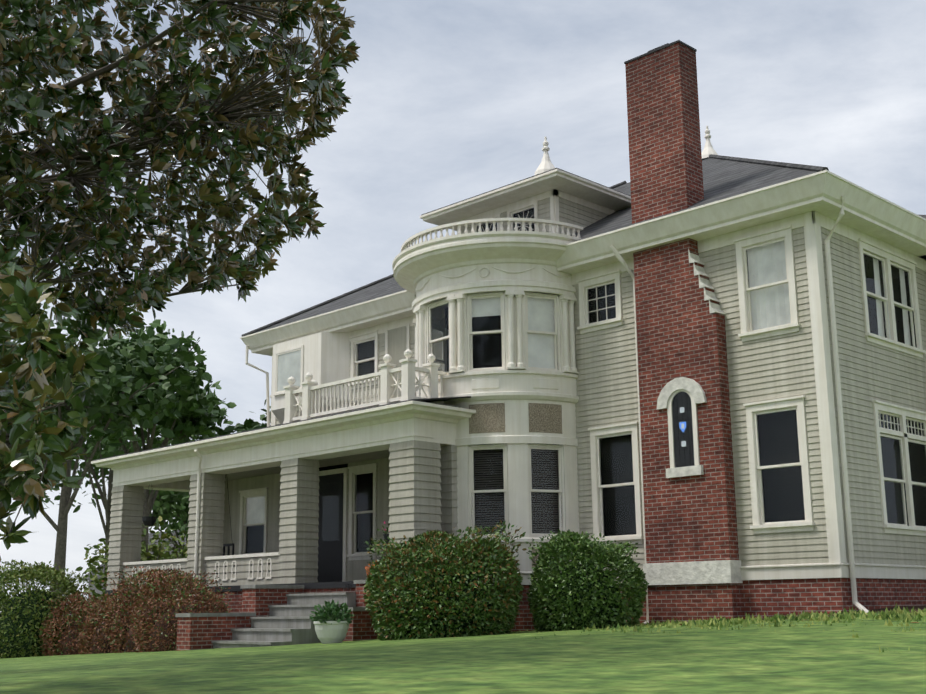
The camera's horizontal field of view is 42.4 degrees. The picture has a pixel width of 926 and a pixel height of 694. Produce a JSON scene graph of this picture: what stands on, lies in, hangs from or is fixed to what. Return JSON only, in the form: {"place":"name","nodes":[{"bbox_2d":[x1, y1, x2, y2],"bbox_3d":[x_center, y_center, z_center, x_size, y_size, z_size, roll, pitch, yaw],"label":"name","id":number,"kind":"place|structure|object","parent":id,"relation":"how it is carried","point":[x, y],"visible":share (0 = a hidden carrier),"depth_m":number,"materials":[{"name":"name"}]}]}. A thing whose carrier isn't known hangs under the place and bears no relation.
{"place":"outdoors","nodes":[
{"label":"outdoors","id":0,"kind":"place"},
{"bbox_2d":[0,234,107,562],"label":"tree","id":1,"kind":"object","parent":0,"point":[52,363],"visible":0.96,"depth_m":7.43,"materials":[{"name":"green plant"}]},
{"bbox_2d":[78,530,185,580],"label":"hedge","id":2,"kind":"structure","parent":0,"point":[151,536],"depth_m":71.64,"materials":[{"name":"green plant"}]},
{"bbox_2d":[0,0,359,536],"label":"magnolia tree","id":3,"kind":"object","parent":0,"point":[57,54],"depth_m":11.28,"materials":[{"name":"green plant"}]},
{"bbox_2d":[182,474,233,555],"bbox_3d":[-6.384,4.335,29.789,0.550,2.431,1.640,12,-17,-44],"label":"porch swing","id":4,"kind":"object","parent":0,"point":[228,547],"visible":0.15,"depth_m":29.41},
{"bbox_2d":[309,599,353,624],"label":"potted plant","id":5,"kind":"object","parent":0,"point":[331,611],"visible":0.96,"depth_m":20.82,"materials":[{"name":"green plant"}]},
{"bbox_2d":[377,524,389,557],"bbox_3d":[-1.428,3.970,23.146,0.497,1.089,0.387,12,-17,-44],"label":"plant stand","id":6,"kind":"object","parent":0,"point":[386,538],"depth_m":23.11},
{"bbox_2d":[92,40,696,594],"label":"house","id":7,"kind":"structure","parent":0,"point":[330,550],"depth_m":28.59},
{"bbox_2d":[358,340,558,533],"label":"window blinds","id":8,"kind":"object","parent":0,"point":[502,498],"depth_m":23.32,"materials":[{"name":"grey plastic"}]},
{"bbox_2d":[0,615,925,693],"bbox_3d":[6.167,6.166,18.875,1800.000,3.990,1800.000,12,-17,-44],"label":"lawn","id":9,"kind":"structure","parent":0,"point":[833,658],"depth_m":9.80,"materials":[{"name":"green plant"}]},
{"bbox_2d":[0,581,20,611],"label":"shrub","id":10,"kind":"object","parent":9,"relation":"on","point":[4,596],"visible":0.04,"depth_m":28.11,"materials":[{"name":"green plant"}]},
{"bbox_2d":[0,589,70,657],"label":"bush","id":11,"kind":"object","parent":9,"relation":"on","point":[14,628],"visible":0.31,"depth_m":26.91,"materials":[{"name":"plant"}]},
{"bbox_2d":[0,404,122,512],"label":"tree","id":12,"kind":"object","parent":9,"relation":"on","point":[82,465],"depth_m":55.16,"materials":[{"name":"green plant"}]},
{"bbox_2d":[56,619,100,654],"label":"bush","id":13,"kind":"object","parent":9,"relation":"on","point":[73,636],"visible":0.1,"depth_m":26.36,"materials":[{"name":"brown plant"}]},
{"bbox_2d":[88,580,102,597],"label":"neighbour house walls","id":14,"kind":"structure","parent":9,"relation":"on","point":[96,589],"depth_m":71.07,"materials":[{"name":"grey"}]},
{"bbox_2d":[0,301,197,597],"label":"tree","id":15,"kind":"object","parent":9,"relation":"on","point":[117,374],"depth_m":39.44,"materials":[{"name":"green plant"}]},
{"bbox_2d":[90,612,131,653],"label":"bush","id":16,"kind":"object","parent":9,"relation":"on","point":[107,641],"visible":0.1,"depth_m":25.47,"materials":[{"name":"brown plant"}]},
{"bbox_2d":[75,516,187,600],"bbox_3d":[-8.853,6.777,33.953,4.390,3.997,4.313,12,-17,-44],"label":"bush","id":17,"kind":"object","parent":9,"relation":"on","point":[154,548],"depth_m":34.21,"materials":[{"name":"green plant"}]},
{"bbox_2d":[45,370,217,599],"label":"tree","id":18,"kind":"object","parent":9,"relation":"on","point":[107,450],"depth_m":52.83,"materials":[{"name":"green plant"}]},
{"bbox_2d":[125,603,172,651],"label":"bush","id":19,"kind":"object","parent":9,"relation":"on","point":[129,640],"visible":0.12,"depth_m":24.60,"materials":[{"name":"brown plant"}]},
{"bbox_2d":[102,565,217,652],"bbox_3d":[-6.345,5.641,24.973,2.202,2.045,2.362,12,-17,-44],"label":"barberry shrub","id":20,"kind":"object","parent":9,"relation":"on","point":[112,621],"depth_m":24.58,"materials":[{"name":"brown plant"}]},
{"bbox_2d":[84,319,236,547],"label":"tree","id":21,"kind":"object","parent":9,"relation":"on","point":[205,411],"depth_m":43.72,"materials":[{"name":"green plant"}]},
{"bbox_2d":[149,490,189,551],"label":"tree","id":22,"kind":"object","parent":9,"relation":"on","point":[177,502],"depth_m":61.95,"materials":[{"name":"green plant"}]},
{"bbox_2d":[148,606,201,651],"bbox_3d":[-5.575,5.729,23.779,1.292,1.110,1.444,12,-17,-44],"label":"bush","id":23,"kind":"object","parent":9,"relation":"on","point":[165,626],"visible":0.21,"depth_m":23.33,"materials":[{"name":"brown plant"}]},
{"bbox_2d":[216,400,270,435],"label":"tree","id":24,"kind":"object","parent":9,"relation":"on","point":[250,424],"depth_m":46.15,"materials":[{"name":"green plant"}]},
{"bbox_2d":[175,580,370,648],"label":"steps","id":25,"kind":"structure","parent":9,"relation":"on","point":[290,623],"depth_m":22.79,"materials":[{"name":"grey concrete"}]},
{"bbox_2d":[313,621,349,643],"bbox_3d":[-2.294,5.081,20.837,0.640,0.580,0.640,12,-17,-44],"label":"planter urn","id":26,"kind":"object","parent":9,"relation":"on","point":[328,632],"visible":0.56,"depth_m":20.64,"materials":[{"name":"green ceramic"}]},
{"bbox_2d":[363,520,525,640],"bbox_3d":[-0.309,4.223,21.038,2.575,2.144,3.098,12,-17,-44],"label":"bush","id":27,"kind":"object","parent":9,"relation":"on","point":[505,625],"depth_m":20.21,"materials":[{"name":"green plant"}]},
{"bbox_2d":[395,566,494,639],"bbox_3d":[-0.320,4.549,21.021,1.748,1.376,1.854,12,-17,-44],"label":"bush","id":28,"kind":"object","parent":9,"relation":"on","point":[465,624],"visible":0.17,"depth_m":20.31,"materials":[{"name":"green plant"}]},
{"bbox_2d":[91,126,925,624],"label":"house trim","id":29,"kind":"structure","parent":9,"relation":"on","point":[883,230],"depth_m":23.53,"materials":[{"name":"white wood"}]},
{"bbox_2d":[142,484,156,525],"bbox_3d":[-7.856,3.856,29.989,0.360,1.281,0.360,12,-17,-44],"label":"hanging basket","id":30,"kind":"object","parent":29,"relation":"attached to","point":[149,520],"visible":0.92,"depth_m":29.76,"materials":[{"name":"black metal"}]},
{"bbox_2d":[106,440,479,589],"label":"porch shingle piers","id":31,"kind":"structure","parent":29,"relation":"attached to","point":[423,490],"depth_m":25.28,"materials":[{"name":"grey wood"}]},
{"bbox_2d":[365,567,371,577],"bbox_3d":[-1.750,4.368,23.034,0.290,0.250,0.283,12,-17,-44],"label":"terracotta flower pot","id":32,"kind":"object","parent":31,"relation":"on","point":[367,569],"visible":0.29,"depth_m":22.96,"materials":[{"name":"orange ceramic"}]},
{"bbox_2d":[414,266,571,299],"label":"turret frieze ornaments","id":33,"kind":"object","parent":29,"relation":"attached to","point":[480,275],"visible":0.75,"depth_m":24.11},
{"bbox_2d":[469,403,561,566],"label":"decorative wall panels","id":34,"kind":"object","parent":29,"relation":"attached to","point":[490,418],"visible":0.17,"depth_m":23.40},
{"bbox_2d":[222,197,925,580],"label":"house siding","id":35,"kind":"object","parent":29,"relation":"attached to","point":[758,371],"visible":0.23,"depth_m":21.32,"materials":[{"name":"beige wood"}]},
{"bbox_2d":[241,154,925,407],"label":"house roof","id":36,"kind":"structure","parent":29,"relation":"on","point":[724,177],"depth_m":25.21,"materials":[{"name":"grey"}]},
{"bbox_2d":[246,208,925,552],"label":"window","id":37,"kind":"structure","parent":29,"relation":"in","point":[437,348],"depth_m":23.23,"materials":[{"name":"black glass"}]},
{"bbox_2d":[679,422,685,431],"bbox_3d":[3.987,1.458,21.644,0.001,0.200,0.150,12,-17,-44],"label":"stained glass shield","id":38,"kind":"object","parent":29,"relation":"attached to","point":[683,429],"visible":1,"depth_m":21.64,"materials":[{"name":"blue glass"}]},
{"bbox_2d":[680,407,685,446],"bbox_3d":[3.987,1.448,21.646,0.001,0.720,0.100,12,-17,-44],"label":"stained glass pane","id":39,"kind":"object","parent":29,"relation":"attached to","point":[683,443],"visible":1,"depth_m":21.65,"materials":[{"name":"white glass"}]},
{"bbox_2d":[107,42,925,650],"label":"brickwork","id":40,"kind":"object","parent":9,"relation":"on","point":[681,332],"visible":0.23,"depth_m":22.03,"materials":[{"name":"red brick"}]},
{"bbox_2d":[643,249,742,584],"bbox_3d":[4.125,1.257,21.925,0.640,6.090,1.850,12,-17,-44],"label":"house stonework","id":41,"kind":"object","parent":40,"relation":"attached to","point":[703,572],"visible":0.83,"depth_m":21.40,"materials":[{"name":"white stone"}]},
{"bbox_2d":[526,529,648,631],"bbox_3d":[2.154,4.145,20.926,2.199,1.858,2.102,12,-17,-44],"label":"bush","id":42,"kind":"object","parent":9,"relation":"on","point":[560,547],"depth_m":20.27,"materials":[{"name":"green plant"}]},
{"bbox_2d":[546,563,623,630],"bbox_3d":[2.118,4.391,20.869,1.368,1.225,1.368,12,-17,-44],"label":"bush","id":43,"kind":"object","parent":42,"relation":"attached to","point":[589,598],"visible":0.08,"depth_m":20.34,"materials":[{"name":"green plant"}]},
{"bbox_2d":[744,606,925,619],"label":"mulch bed","id":44,"kind":"object","parent":9,"relation":"on","point":[901,608],"visible":0.04,"depth_m":19.84,"materials":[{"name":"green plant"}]},
{"bbox_2d":[0,0,925,615],"label":"sky","id":45,"kind":"structure","parent":0,"point":[452,101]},
{"bbox_2d":[134,208,925,573],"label":"house interior","id":46,"kind":"object","parent":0,"point":[620,464],"visible":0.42,"depth_m":23.08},
{"bbox_2d":[247,241,910,523],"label":"window blinds","id":47,"kind":"object","parent":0,"point":[540,306],"depth_m":23.06,"materials":[{"name":"white fabric"}]},
{"bbox_2d":[379,603,925,657],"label":"ground grass","id":48,"kind":"structure","parent":0,"point":[905,616],"depth_m":17.30,"materials":[{"name":"green plant"}]},
{"bbox_2d":[0,559,93,658],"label":"yellow green shrub","id":49,"kind":"object","parent":48,"relation":"on","point":[41,573],"depth_m":26.81,"materials":[{"name":"plant"}]},
{"bbox_2d":[39,591,118,655],"bbox_3d":[-8.418,6.388,26.879,2.104,1.740,2.203,12,-17,-44],"label":"barberry shrub","id":50,"kind":"object","parent":48,"relation":"on","point":[46,630],"depth_m":26.28,"materials":[{"name":"plant"}]},
{"bbox_2d":[74,575,170,653],"bbox_3d":[-7.251,5.966,25.971,2.077,2.002,2.596,12,-17,-44],"label":"barberry shrub","id":51,"kind":"object","parent":48,"relation":"on","point":[84,646],"depth_m":25.38,"materials":[{"name":"brown plant"}]},
{"bbox_2d":[127,570,233,651],"bbox_3d":[-5.626,5.437,23.974,2.087,1.885,2.260,12,-17,-44],"label":"barberry shrub","id":52,"kind":"object","parent":48,"relation":"on","point":[152,630],"depth_m":23.53,"materials":[{"name":"brown plant"}]}
]}

